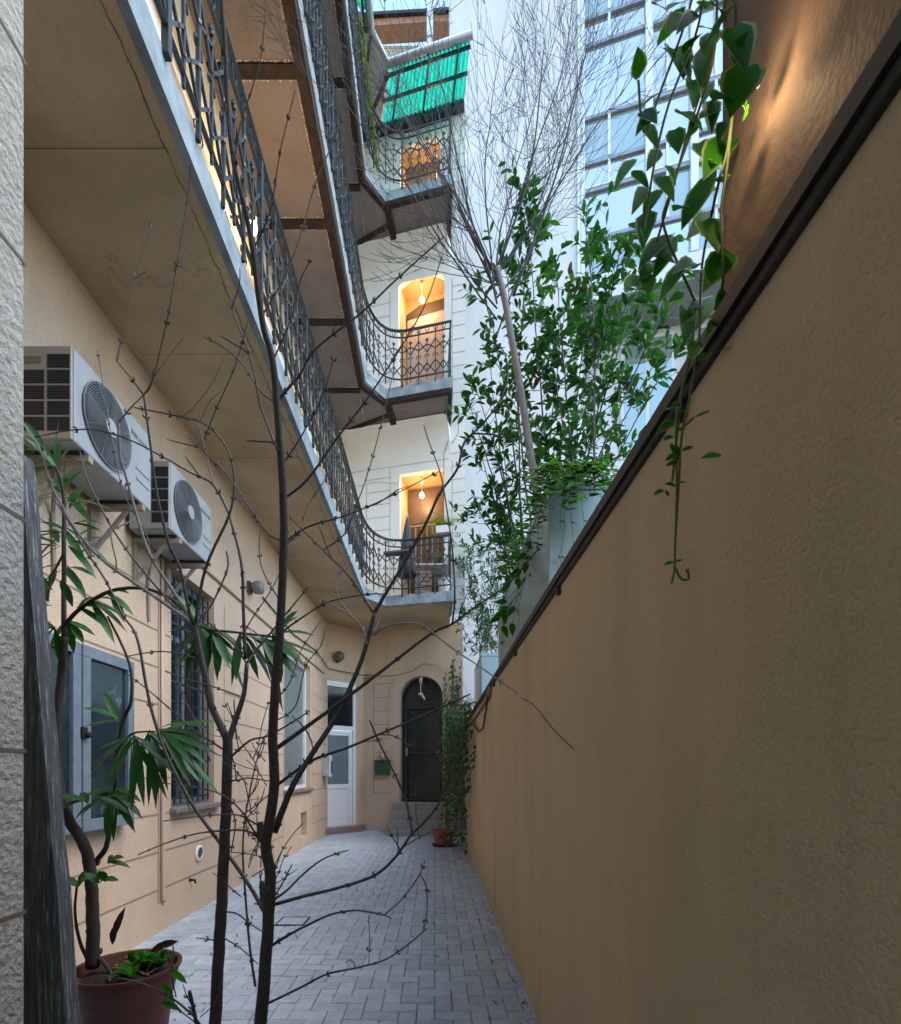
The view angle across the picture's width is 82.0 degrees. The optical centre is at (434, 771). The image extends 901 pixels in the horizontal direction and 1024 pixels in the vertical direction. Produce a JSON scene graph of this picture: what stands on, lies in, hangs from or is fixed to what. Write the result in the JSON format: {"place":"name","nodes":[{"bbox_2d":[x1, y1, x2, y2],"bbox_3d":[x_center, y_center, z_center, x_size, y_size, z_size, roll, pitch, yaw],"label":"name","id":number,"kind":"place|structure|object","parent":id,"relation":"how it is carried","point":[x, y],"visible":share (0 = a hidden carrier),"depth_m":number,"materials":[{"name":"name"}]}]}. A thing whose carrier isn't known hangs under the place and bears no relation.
{"place":"outdoors","nodes":[
{"label":"outdoors","id":0,"kind":"place"},
{"bbox_2d":[130,825,539,1023],"bbox_3d":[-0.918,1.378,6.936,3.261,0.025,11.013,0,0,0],"label":"pavement","id":1,"kind":"structure","parent":0,"point":[356,998],"depth_m":4.05,"materials":[{"name":"grey stone"}]},
{"bbox_2d":[0,0,25,1023],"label":"gateway wall","id":2,"kind":"structure","parent":1,"relation":"on","point":[12,518],"depth_m":1.37,"materials":[{"name":"paint"}]},
{"bbox_2d":[24,455,80,1023],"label":"wooden post","id":3,"kind":"object","parent":1,"relation":"on","point":[51,996],"visible":0.68,"depth_m":1.58,"materials":[{"name":"grey wood"}]},
{"bbox_2d":[76,948,181,1023],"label":"flower pot","id":4,"kind":"object","parent":1,"relation":"on","point":[103,1000],"visible":0.64,"depth_m":2.32,"materials":[{"name":"ceramic"}]},
{"bbox_2d":[77,908,186,1009],"bbox_3d":[-1.359,0.839,2.465,0.539,0.432,0.436,0,0,0],"label":"pot groundcover","id":5,"kind":"object","parent":4,"relation":"in","point":[151,958],"visible":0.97,"depth_m":2.39,"materials":[{"name":"green plant"}]},
{"bbox_2d":[24,421,323,973],"bbox_3d":[-1.157,-0.270,2.142,1.447,2.485,0.387,0,0,15],"label":"oleander","id":6,"kind":"object","parent":4,"relation":"on","point":[179,742],"visible":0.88,"depth_m":2.19,"materials":[{"name":"green plant"}]},
{"bbox_2d":[107,975,220,1023],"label":"cut shoots","id":7,"kind":"object","parent":1,"relation":"on","point":[192,1013],"visible":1,"depth_m":1.37,"materials":[{"name":"brown plant"}]},
{"bbox_2d":[33,165,310,1023],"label":"bare sapling","id":8,"kind":"object","parent":1,"relation":"on","point":[218,959],"visible":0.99,"depth_m":1.54,"materials":[{"name":"brown plant"}]},
{"bbox_2d":[24,0,472,965],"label":"apartment house","id":9,"kind":"structure","parent":1,"relation":"on","point":[124,122],"depth_m":5.38,"materials":[{"name":"beige paint"}]},
{"bbox_2d":[24,346,150,569],"bbox_3d":[-2.150,-1.780,3.240,0.381,1.121,0.801,0,0,0],"label":"air conditioner","id":10,"kind":"object","parent":9,"relation":"attached to","point":[63,386],"visible":0.84,"depth_m":2.99,"materials":[{"name":"white metal"}]},
{"bbox_2d":[49,633,133,834],"bbox_3d":[-2.265,-0.210,3.290,0.148,1.200,1.140,0,0,0],"label":"shuttered window","id":11,"kind":"structure","parent":9,"relation":"in","point":[91,672],"depth_m":3.40,"materials":[{"name":"grey paint"}]},
{"bbox_2d":[145,0,160,40],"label":"gallery window","id":12,"kind":"structure","parent":9,"relation":"in","point":[147,1],"depth_m":4.20,"materials":[{"name":"white glass"}]},
{"bbox_2d":[161,554,166,901],"bbox_3d":[-2.325,-0.400,4.441,0.023,3.061,0.066,0,0,0],"label":"conduit pipe","id":13,"kind":"object","parent":9,"relation":"attached to","point":[162,724],"visible":0.78,"depth_m":4.41,"materials":[{"name":"pink paint"}]},
{"bbox_2d":[129,461,210,621],"bbox_3d":[-2.150,-1.780,4.260,0.381,1.121,0.741,0,0,0],"label":"air conditioner","id":14,"kind":"object","parent":9,"relation":"attached to","point":[186,510],"visible":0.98,"depth_m":4.04,"materials":[{"name":"white metal"}]},
{"bbox_2d":[169,575,220,813],"bbox_3d":[-2.425,-0.725,5.065,0.310,2.210,0.990,0,0,0],"label":"window","id":15,"kind":"structure","parent":9,"relation":"in","point":[193,694],"depth_m":5.10,"materials":[{"name":"grey paint"}]},
{"bbox_2d":[195,845,202,860],"bbox_3d":[-2.328,0.810,5.130,0.020,0.156,0.156,0,0,0],"label":"round vent","id":16,"kind":"object","parent":9,"relation":"attached to","point":[199,853],"visible":1,"depth_m":5.11,"materials":[{"name":"white plastic"}]},
{"bbox_2d":[225,211,256,235],"bbox_3d":[-2.160,-6.138,5.800,0.360,0.285,0.160,0,0,0],"label":"gallery wall lamp","id":17,"kind":"object","parent":9,"relation":"attached to","point":[255,226],"visible":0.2,"depth_m":5.78,"materials":[{"name":"metal"}]},
{"bbox_2d":[247,581,263,594],"bbox_3d":[-2.245,-2.300,6.500,0.190,0.170,0.170,0,0,0],"label":"wall lamp","id":18,"kind":"object","parent":9,"relation":"attached to","point":[255,587],"visible":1,"depth_m":6.45,"materials":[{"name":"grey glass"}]},
{"bbox_2d":[207,569,323,672],"bbox_3d":[-2.320,-2.050,8.000,0.031,0.031,5.600,0,0,0],"label":"conduit pipe","id":19,"kind":"object","parent":9,"relation":"attached to","point":[239,598],"visible":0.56,"depth_m":6.52,"materials":[{"name":"pink paint"}]},
{"bbox_2d":[265,316,284,370],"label":"gallery window","id":20,"kind":"structure","parent":9,"relation":"in","point":[266,320],"depth_m":7.44,"materials":[{"name":"white glass"}]},
{"bbox_2d":[284,655,313,793],"bbox_3d":[-2.430,-0.795,8.905,0.300,2.310,1.750,0,0,0],"label":"window","id":21,"kind":"structure","parent":9,"relation":"in","point":[295,750],"depth_m":9.13,"materials":[{"name":"white glass"}]},
{"bbox_2d":[302,417,316,455],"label":"gallery window","id":22,"kind":"structure","parent":9,"relation":"in","point":[302,417],"depth_m":9.51,"materials":[{"name":"white glass"}]},
{"bbox_2d":[262,597,367,675],"bbox_3d":[-2.241,-2.275,9.554,0.682,0.169,5.070,0,0,9],"label":"cable","id":23,"kind":"object","parent":9,"relation":"attached to","point":[307,644],"visible":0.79,"depth_m":9.59,"materials":[{"name":"black rubber"}]},
{"bbox_2d":[322,755,332,776],"bbox_3d":[-2.252,-0.105,10.900,0.174,0.450,0.400,0,0,0],"label":"meter box","id":24,"kind":"object","parent":9,"relation":"attached to","point":[326,766],"visible":0.85,"depth_m":10.75,"materials":[{"name":"white plastic"}]},
{"bbox_2d":[334,651,344,662],"bbox_3d":[-2.145,-2.530,11.404,0.327,0.260,0.233,0,0,0],"label":"globe lamp","id":25,"kind":"object","parent":9,"relation":"attached to","point":[339,656],"visible":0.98,"depth_m":11.33,"materials":[{"name":"grey glass"}]},
{"bbox_2d":[327,680,355,826],"bbox_3d":[-2.162,-0.380,11.526,0.913,3.220,0.090,0,0,-43],"label":"white door","id":26,"kind":"structure","parent":9,"relation":"in","point":[342,783],"depth_m":11.60,"materials":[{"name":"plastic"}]},
{"bbox_2d":[358,17,379,170],"bbox_3d":[-1.179,-11.861,9.137,0.167,1.111,1.316,0,0,7],"label":"hanging garland","id":27,"kind":"object","parent":9,"relation":"hanging from","point":[377,162],"visible":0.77,"depth_m":9.27,"materials":[{"name":"green plant"}]},
{"bbox_2d":[340,480,399,498],"bbox_3d":[-1.478,-6.066,11.269,1.504,0.472,0.033,0,0,13],"label":"cable","id":28,"kind":"object","parent":9,"relation":"attached to","point":[379,481],"visible":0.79,"depth_m":11.20,"materials":[{"name":"white plastic"}]},
{"bbox_2d":[373,760,390,775],"bbox_3d":[-1.199,-0.075,11.867,0.402,0.360,0.160,0,0,14],"label":"mailbox","id":29,"kind":"object","parent":9,"relation":"attached to","point":[381,767],"visible":0.97,"depth_m":11.82,"materials":[{"name":"green metal"}]},
{"bbox_2d":[383,537,411,556],"bbox_3d":[-0.710,-4.343,9.960,0.514,0.335,0.200,0,0,13],"label":"railing shelf","id":30,"kind":"object","parent":9,"relation":"hanging from","point":[403,552],"visible":0.89,"depth_m":9.94,"materials":[{"name":"metal"}]},
{"bbox_2d":[397,513,415,593],"bbox_3d":[-0.565,-4.351,10.623,0.399,1.862,0.399,0,0,-22],"label":"closed parasol","id":31,"kind":"object","parent":9,"relation":"on","point":[406,534],"visible":0.58,"depth_m":10.56,"materials":[{"name":"grey fabric"}]},
{"bbox_2d":[365,663,452,697],"bbox_3d":[-0.593,-1.834,11.771,2.092,1.209,0.024,0,0,14],"label":"cable","id":32,"kind":"object","parent":9,"relation":"attached to","point":[412,671],"visible":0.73,"depth_m":11.72,"materials":[{"name":"grey rubber"}]},
{"bbox_2d":[418,678,424,699],"bbox_3d":[-0.295,-1.858,11.729,0.164,0.504,0.117,0,0,0],"label":"pendant lamp","id":33,"kind":"object","parent":9,"relation":"hanging from","point":[420,683],"visible":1,"depth_m":11.70,"materials":[{"name":"white plastic"}]},
{"bbox_2d":[420,281,423,302],"bbox_3d":[-0.279,-10.403,11.264,0.090,0.414,0.090,0,0,0],"label":"bare bulb","id":34,"kind":"object","parent":9,"relation":"hanging from","point":[421,286],"visible":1,"depth_m":11.24,"materials":[{"name":"white glass"}]},
{"bbox_2d":[420,477,423,497],"bbox_3d":[-0.279,-6.153,11.264,0.090,0.434,0.090,0,0,0],"label":"bare bulb","id":35,"kind":"object","parent":9,"relation":"hanging from","point":[421,494],"visible":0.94,"depth_m":11.24,"materials":[{"name":"white glass"}]},
{"bbox_2d":[402,677,442,801],"bbox_3d":[-0.255,-0.720,11.932,1.007,2.860,0.341,0,0,0],"label":"arched door","id":36,"kind":"structure","parent":9,"relation":"in","point":[420,769],"depth_m":11.96,"materials":[{"name":"black paint"}]},
{"bbox_2d":[419,570,431,592],"bbox_3d":[-0.190,-3.695,10.350,0.260,0.550,0.300,0,0,0],"label":"slatted crate","id":37,"kind":"object","parent":9,"relation":"on","point":[426,579],"visible":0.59,"depth_m":10.20,"materials":[{"name":"brown wood"}]},
{"bbox_2d":[415,563,447,592],"bbox_3d":[-0.060,-3.740,10.360,0.640,0.640,0.480,0,0,0],"label":"balcony table","id":38,"kind":"object","parent":9,"relation":"on","point":[439,569],"visible":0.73,"depth_m":10.21,"materials":[{"name":"white plastic"}]},
{"bbox_2d":[425,557,442,562],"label":"balcony flowerpots","id":39,"kind":"object","parent":38,"relation":"on","point":[439,560],"visible":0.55,"depth_m":10.21,"materials":[{"name":"ceramic"}]},
{"bbox_2d":[422,513,448,574],"bbox_3d":[0.015,-4.396,10.656,0.589,1.951,0.534,0,0,0],"label":"spear leaf plant","id":40,"kind":"object","parent":9,"relation":"on","point":[434,532],"visible":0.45,"depth_m":10.70,"materials":[{"name":"plant"}]},
{"bbox_2d":[429,575,442,591],"bbox_3d":[0.030,-3.642,10.360,0.318,0.444,0.318,0,0,0],"label":"wicker basket","id":41,"kind":"object","parent":9,"relation":"on","point":[433,579],"visible":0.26,"depth_m":10.23,"materials":[{"name":"brown wicker"}]},
{"bbox_2d":[436,523,450,550],"bbox_3d":[0.170,-4.467,9.930,0.267,0.476,0.170,0,0,13],"label":"window box","id":42,"kind":"object","parent":9,"relation":"attached to","point":[442,529],"visible":0.71,"depth_m":9.86,"materials":[{"name":"white plastic"}]},
{"bbox_2d":[423,504,469,526],"bbox_3d":[0.220,-4.814,9.930,0.956,0.314,0.709,0,0,0],"label":"fern","id":43,"kind":"object","parent":42,"relation":"in","point":[437,521],"visible":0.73,"depth_m":9.88,"materials":[{"name":"green plant"}]},
{"bbox_2d":[437,576,451,591],"bbox_3d":[0.190,-3.612,10.080,0.280,0.384,0.277,0,0,0],"label":"white bucket","id":44,"kind":"object","parent":9,"relation":"on","point":[446,581],"visible":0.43,"depth_m":9.98,"materials":[{"name":"plastic"}]},
{"bbox_2d":[443,409,459,473],"bbox_3d":[0.350,-6.880,10.820,0.345,1.300,0.025,0,0,13],"label":"cable","id":45,"kind":"object","parent":9,"relation":"attached to","point":[446,446],"visible":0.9,"depth_m":10.83,"materials":[{"name":"black rubber"}]},
{"bbox_2d":[274,917,310,925],"bbox_3d":[-1.290,1.364,4.720,0.260,0.006,0.260,0,0,0],"label":"drain cover","id":46,"kind":"object","parent":1,"relation":"on","point":[292,921],"visible":1,"depth_m":4.70,"materials":[{"name":"grey metal"}]},
{"bbox_2d":[47,0,539,1023],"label":"bare sapling","id":47,"kind":"object","parent":1,"relation":"on","point":[267,902],"visible":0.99,"depth_m":1.39,"materials":[{"name":"brown plant"}]},
{"bbox_2d":[173,900,527,1023],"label":"moss","id":48,"kind":"object","parent":1,"relation":"on","point":[343,975],"visible":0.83,"depth_m":3.57,"materials":[{"name":"green plant"}]},
{"bbox_2d":[210,847,526,1004],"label":"litter","id":49,"kind":"object","parent":1,"relation":"on","point":[400,928],"visible":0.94,"depth_m":4.29,"materials":[{"name":"brown plant"}]},
{"bbox_2d":[387,802,461,836],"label":"tiled steps","id":50,"kind":"structure","parent":1,"relation":"on","point":[398,816],"depth_m":11.25,"materials":[{"name":"grey tile"}]},
{"bbox_2d":[432,829,455,846],"bbox_3d":[0.165,1.224,9.500,0.450,0.292,0.450,0,0,0],"label":"flower pot","id":51,"kind":"object","parent":1,"relation":"on","point":[438,842],"visible":0.81,"depth_m":9.36,"materials":[{"name":"red ceramic"}]},
{"bbox_2d":[470,863,537,1022],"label":"dirt","id":52,"kind":"structure","parent":1,"relation":"on","point":[506,954],"depth_m":3.76,"materials":[{"name":"soil"}]},
{"bbox_2d":[449,0,581,715],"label":"white firewall","id":53,"kind":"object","parent":1,"relation":"on","point":[462,17],"visible":0.22,"depth_m":12.60,"materials":[{"name":"paint"}]},
{"bbox_2d":[581,0,722,480],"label":"glass building","id":54,"kind":"structure","parent":1,"relation":"on","point":[619,206],"depth_m":12.39,"materials":[{"name":"white glass"}]},
{"bbox_2d":[585,0,631,16],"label":"window","id":55,"kind":"structure","parent":54,"relation":"in","point":[607,4],"depth_m":12.53,"materials":[{"name":"blue glass"}]},
{"bbox_2d":[585,233,640,275],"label":"window","id":56,"kind":"structure","parent":54,"relation":"in","point":[637,259],"depth_m":12.46,"materials":[{"name":"blue glass"}]},
{"bbox_2d":[585,182,642,238],"bbox_3d":[4.315,-13.470,12.469,1.383,1.080,0.016,0,0,15],"label":"window","id":57,"kind":"structure","parent":54,"relation":"in","point":[619,202],"depth_m":12.45,"materials":[{"name":"blue glass"}]},
{"bbox_2d":[585,152,644,189],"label":"window","id":58,"kind":"structure","parent":54,"relation":"in","point":[640,157],"depth_m":12.47,"materials":[{"name":"blue glass"}]},
{"bbox_2d":[585,105,644,161],"bbox_3d":[4.313,-15.280,12.431,1.372,1.000,0.083,0,0,15],"label":"window","id":59,"kind":"structure","parent":54,"relation":"in","point":[630,138],"depth_m":12.44,"materials":[{"name":"blue glass"}]},
{"bbox_2d":[585,31,644,116],"bbox_3d":[4.319,-16.710,12.462,1.372,1.660,0.015,0,0,15],"label":"window","id":60,"kind":"structure","parent":54,"relation":"in","point":[632,88],"depth_m":12.46,"materials":[{"name":"blue glass"}]},
{"bbox_2d":[585,4,644,43],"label":"window","id":61,"kind":"structure","parent":54,"relation":"in","point":[639,17],"depth_m":12.42,"materials":[{"name":"blue glass"}]},
{"bbox_2d":[621,330,675,450],"bbox_3d":[5.453,-9.680,13.268,1.300,2.900,0.089,0,0,15],"label":"window","id":62,"kind":"structure","parent":54,"relation":"in","point":[653,403],"depth_m":13.25,"materials":[{"name":"glass"}]},
{"bbox_2d":[653,26,688,94],"bbox_3d":[5.516,-16.710,12.116,0.821,1.660,0.098,0,0,15],"label":"window","id":63,"kind":"structure","parent":54,"relation":"in","point":[673,74],"depth_m":12.15,"materials":[{"name":"blue glass"}]},
{"bbox_2d":[653,220,689,259],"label":"window","id":64,"kind":"structure","parent":54,"relation":"in","point":[674,227],"depth_m":12.09,"materials":[{"name":"blue glass"}]},
{"bbox_2d":[653,168,689,219],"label":"window","id":65,"kind":"structure","parent":54,"relation":"in","point":[682,187],"depth_m":12.10,"materials":[{"name":"blue glass"}]},
{"bbox_2d":[653,92,689,139],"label":"window","id":66,"kind":"structure","parent":54,"relation":"in","point":[673,120],"depth_m":12.13,"materials":[{"name":"blue glass"}]},
{"bbox_2d":[653,0,689,20],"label":"window","id":67,"kind":"structure","parent":54,"relation":"in","point":[664,3],"depth_m":12.18,"materials":[{"name":"blue glass"}]},
{"bbox_2d":[654,141,689,170],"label":"window","id":68,"kind":"structure","parent":54,"relation":"in","point":[670,157],"depth_m":12.12,"materials":[{"name":"blue glass"}]},
{"bbox_2d":[691,323,706,336],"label":"window","id":69,"kind":"structure","parent":54,"relation":"in","point":[703,326],"depth_m":12.91,"materials":[{"name":"glass"}]},
{"bbox_2d":[699,131,721,157],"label":"window","id":70,"kind":"structure","parent":54,"relation":"in","point":[706,136],"depth_m":11.94,"materials":[{"name":"blue glass"}]},
{"bbox_2d":[699,208,722,249],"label":"window","id":71,"kind":"structure","parent":54,"relation":"in","point":[716,213],"depth_m":11.94,"materials":[{"name":"blue glass"}]},
{"bbox_2d":[699,164,722,208],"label":"window","id":72,"kind":"structure","parent":54,"relation":"in","point":[709,202],"depth_m":11.90,"materials":[{"name":"blue glass"}]},
{"bbox_2d":[699,79,722,127],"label":"window","id":73,"kind":"structure","parent":54,"relation":"in","point":[717,87],"depth_m":11.87,"materials":[{"name":"blue glass"}]},
{"bbox_2d":[699,4,722,77],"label":"window","id":74,"kind":"structure","parent":54,"relation":"in","point":[708,16],"depth_m":11.87,"materials":[{"name":"blue glass"}]},
{"bbox_2d":[460,9,900,1023],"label":"boundary wall","id":75,"kind":"structure","parent":1,"relation":"on","point":[682,799],"depth_m":0.95,"materials":[{"name":"beige paint"}]},
{"bbox_2d":[436,656,475,854],"bbox_3d":[0.301,-0.536,9.194,0.568,3.466,4.287,0,0,0],"label":"hanging ivy","id":76,"kind":"object","parent":75,"relation":"hanging from","point":[457,722],"visible":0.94,"depth_m":8.05,"materials":[{"name":"green plant"}]},
{"bbox_2d":[468,686,491,723],"bbox_3d":[0.548,-0.779,6.970,0.048,0.140,3.660,0,0,0],"label":"conduit pipe","id":77,"kind":"object","parent":75,"relation":"attached to","point":[489,691],"visible":0.73,"depth_m":5.79,"materials":[{"name":"brown metal"}]},
{"bbox_2d":[472,688,488,731],"bbox_3d":[0.538,-0.653,6.547,0.032,0.367,2.710,0,0,0],"label":"cable","id":78,"kind":"object","parent":75,"relation":"attached to","point":[485,713],"visible":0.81,"depth_m":5.50,"materials":[{"name":"black rubber"}]},
{"bbox_2d":[723,0,900,292],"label":"side wall","id":79,"kind":"structure","parent":75,"relation":"on","point":[812,57],"depth_m":1.03,"materials":[{"name":"brown paint"}]},
{"bbox_2d":[614,0,886,583],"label":"hanging vine","id":80,"kind":"object","parent":79,"relation":"hanging from","point":[741,78],"visible":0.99,"depth_m":1.26,"materials":[{"name":"green plant"}]},
{"bbox_2d":[336,0,448,730],"label":"sky","id":81,"kind":"structure","parent":0,"point":[377,6],"materials":[{"name":"white"}]},
{"bbox_2d":[364,7,448,121],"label":"brick building","id":82,"kind":"structure","parent":0,"point":[383,26],"depth_m":15.69,"materials":[{"name":"brown brick"}]},
{"bbox_2d":[427,0,432,42],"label":"flue pipe","id":83,"kind":"object","parent":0,"point":[429,8],"visible":0.12,"depth_m":13.93,"materials":[{"name":"grey metal"}]},
{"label":"terrace","id":84,"kind":"structure","parent":0,"visible":0},
{"bbox_2d":[474,653,497,703],"bbox_3d":[1.175,-1.375,10.300,0.662,1.590,1.612,0,0,0],"label":"planter box","id":85,"kind":"object","parent":84,"relation":"on","point":[488,662],"visible":0.32,"depth_m":9.50,"materials":[{"name":"white metal"}]},
{"bbox_2d":[448,525,507,655],"bbox_3d":[0.865,-3.417,10.156,1.300,2.954,1.836,0,0,12],"label":"bamboo clump","id":86,"kind":"object","parent":85,"relation":"in","point":[486,633],"visible":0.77,"depth_m":10.04,"materials":[{"name":"green plant"}]},
{"bbox_2d":[498,481,608,666],"bbox_3d":[1.175,-1.375,5.405,0.662,1.590,3.062,0,0,0],"label":"planter box","id":87,"kind":"object","parent":84,"relation":"on","point":[544,565],"visible":0.12,"depth_m":3.98,"materials":[{"name":"grey metal"}]},
{"bbox_2d":[247,0,693,509],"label":"birch tree","id":88,"kind":"object","parent":87,"relation":"in","point":[496,270],"visible":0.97,"depth_m":4.97,"materials":[{"name":"grey plant"}]},
{"bbox_2d":[489,456,618,660],"bbox_3d":[0.929,-1.694,4.956,0.899,1.333,3.051,0,0,0],"label":"periwinkle","id":89,"kind":"object","parent":87,"relation":"in","point":[577,469],"visible":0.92,"depth_m":3.75,"materials":[{"name":"green plant"}]},
{"bbox_2d":[443,155,695,575],"bbox_3d":[1.375,-4.059,5.215,2.567,3.893,1.620,0,0,38],"label":"evergreen shrub","id":90,"kind":"object","parent":87,"relation":"on","point":[601,321],"visible":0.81,"depth_m":5.07,"materials":[{"name":"green plant"}]}
]}

